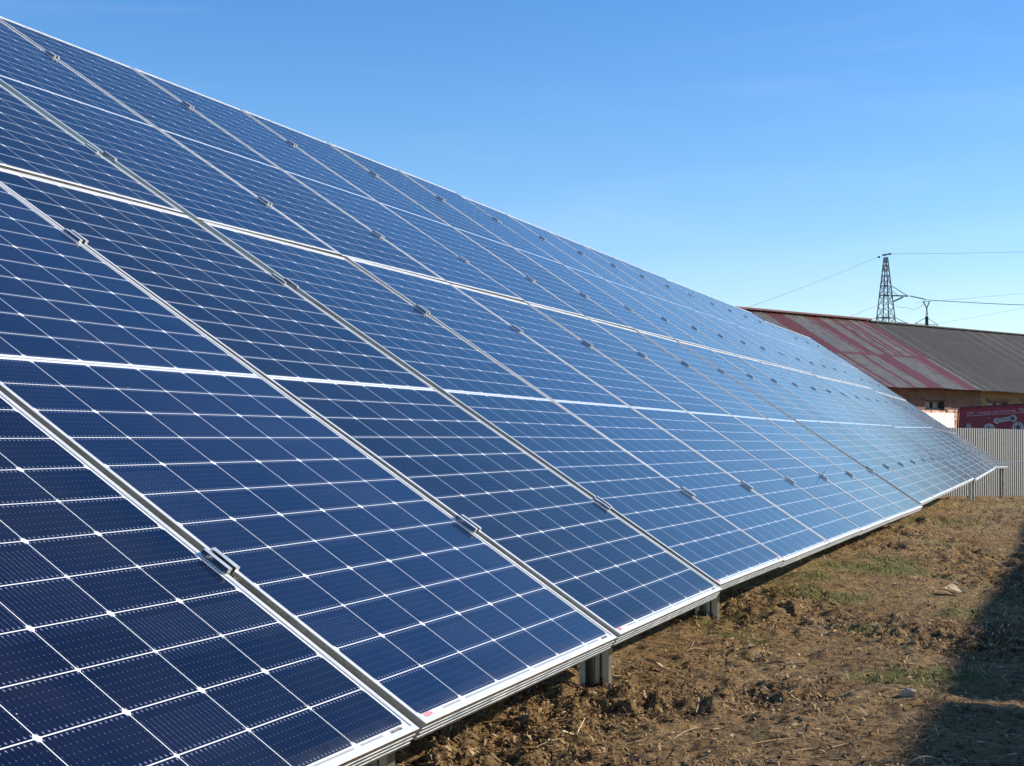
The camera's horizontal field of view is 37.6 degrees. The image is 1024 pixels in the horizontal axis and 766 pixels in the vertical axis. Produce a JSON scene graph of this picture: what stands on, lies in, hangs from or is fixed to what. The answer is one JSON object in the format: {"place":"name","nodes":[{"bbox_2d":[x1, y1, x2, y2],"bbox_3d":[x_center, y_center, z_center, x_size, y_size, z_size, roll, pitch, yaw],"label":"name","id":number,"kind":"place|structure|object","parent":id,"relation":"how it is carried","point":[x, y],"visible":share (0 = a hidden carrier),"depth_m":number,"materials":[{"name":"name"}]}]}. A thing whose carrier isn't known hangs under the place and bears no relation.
{"place":"outdoors","nodes":[
{"label":"outdoors","id":0,"kind":"place"},
{"bbox_2d":[0,0,1023,333],"label":"sky","id":1,"kind":"structure","parent":0,"point":[742,153],"materials":[{"name":"blue"}]},
{"bbox_2d":[395,496,1023,765],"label":"ground","id":2,"kind":"structure","parent":0,"point":[893,719],"depth_m":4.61,"materials":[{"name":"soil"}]},
{"bbox_2d":[0,85,721,765],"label":"solar table","id":3,"kind":"object","parent":2,"relation":"on","point":[252,513],"visible":0.99,"depth_m":3.08,"materials":[{"name":"glass"}]},
{"bbox_2d":[0,16,922,619],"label":"solar table","id":4,"kind":"object","parent":2,"relation":"on","point":[704,468],"visible":0.91,"depth_m":7.05,"materials":[{"name":"glass"}]},
{"bbox_2d":[644,658,663,670],"bbox_3d":[0.439,0.863,4.623,0.075,0.018,0.051,20,-9,43],"label":"dead leaf","id":5,"kind":"object","parent":2,"relation":"on","point":[660,665],"visible":1,"depth_m":4.62,"materials":[{"name":"brown plant"}]},
{"bbox_2d":[460,195,973,505],"bbox_3d":[2.503,0.198,15.314,3.845,3.432,6.963,0,-2,20],"label":"solar table","id":6,"kind":"object","parent":2,"relation":"on","point":[908,466],"visible":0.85,"depth_m":14.28,"materials":[{"name":"glass"}]},
{"bbox_2d":[477,517,1023,765],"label":"straw","id":7,"kind":"object","parent":2,"relation":"on","point":[785,688],"depth_m":3.99,"materials":[{"name":"beige plant"}]},
{"bbox_2d":[667,279,995,501],"bbox_3d":[4.737,0.487,21.352,3.857,3.523,5.801,0,-2,20],"label":"solar table","id":8,"kind":"object","parent":2,"relation":"on","point":[955,454],"visible":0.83,"depth_m":20.90,"materials":[{"name":"glass"}]},
{"bbox_2d":[767,322,1007,498],"bbox_3d":[6.967,0.852,27.504,3.868,3.780,4.665,0,-2,21],"label":"solar table","id":9,"kind":"object","parent":2,"relation":"on","point":[828,355],"visible":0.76,"depth_m":27.53,"materials":[{"name":"glass"}]},
{"bbox_2d":[900,688,916,696],"bbox_3d":[1.103,0.863,4.175,0.054,0.029,0.033,-19,-19,33],"label":"stone","id":10,"kind":"object","parent":2,"relation":"on","point":[907,692],"visible":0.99,"depth_m":4.16,"materials":[{"name":"grey stone"}]},
{"bbox_2d":[944,584,964,592],"bbox_3d":[2.041,0.952,6.925,0.100,0.022,0.074,9,18,-5],"label":"stone","id":11,"kind":"object","parent":2,"relation":"on","point":[951,587],"visible":1,"depth_m":6.93,"materials":[{"name":"beige stone"}]},
{"bbox_2d":[943,428,1023,497],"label":"corrugated fence","id":12,"kind":"object","parent":2,"relation":"on","point":[1003,445],"visible":0.15,"depth_m":30.81,"materials":[{"name":"metal"}]},
{"bbox_2d":[697,514,998,688],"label":"green grass","id":13,"kind":"structure","parent":0,"point":[900,671],"depth_m":6.06,"materials":[{"name":"green plant"}]},
{"bbox_3d":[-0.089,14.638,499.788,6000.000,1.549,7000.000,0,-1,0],"label":"surrounding ground","id":14,"kind":"structure","parent":0,"visible":0},
{"bbox_2d":[736,306,1023,412],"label":"brick building","id":15,"kind":"structure","parent":14,"relation":"on","point":[924,367],"depth_m":63.45,"materials":[{"name":"metal"}]},
{"bbox_2d":[925,400,941,409],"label":"window","id":16,"kind":"structure","parent":15,"relation":"in","point":[929,404],"depth_m":61.16,"materials":[{"name":"grey glass"}]},
{"bbox_2d":[988,401,1005,404],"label":"window","id":17,"kind":"structure","parent":15,"relation":"in","point":[989,403],"depth_m":64.64,"materials":[{"name":"grey glass"}]},
{"bbox_2d":[872,253,927,323],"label":"lattice pylon","id":18,"kind":"object","parent":14,"relation":"on","point":[884,281],"visible":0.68,"depth_m":270.42,"materials":[{"name":"metal"}]},
{"bbox_2d":[750,257,876,306],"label":"power line","id":19,"kind":"object","parent":18,"relation":"attached to","point":[813,283],"visible":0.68,"depth_m":238.96,"materials":[{"name":"black metal"}]},
{"bbox_2d":[912,252,1002,253],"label":"power line","id":20,"kind":"object","parent":18,"relation":"attached to","point":[946,253],"visible":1,"depth_m":276.66,"materials":[{"name":"black metal"}]},
{"bbox_2d":[932,300,1019,304],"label":"power line","id":21,"kind":"object","parent":18,"relation":"attached to","point":[974,302],"visible":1,"depth_m":258.83,"materials":[{"name":"black metal"}]},
{"bbox_2d":[915,299,937,324],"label":"forked pole","id":22,"kind":"object","parent":14,"relation":"on","point":[926,318],"visible":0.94,"depth_m":270.37,"materials":[{"name":"metal"}]},
{"bbox_2d":[921,410,958,427],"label":"brick annex","id":23,"kind":"object","parent":14,"relation":"on","point":[946,419],"visible":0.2,"depth_m":58.11,"materials":[{"name":"white paint"}]},
{"bbox_2d":[957,403,1023,429],"bbox_3d":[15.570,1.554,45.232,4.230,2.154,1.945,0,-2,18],"label":"banner","id":24,"kind":"object","parent":14,"relation":"on","point":[1007,416],"visible":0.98,"depth_m":44.68,"materials":[{"name":"plastic"}]}
]}

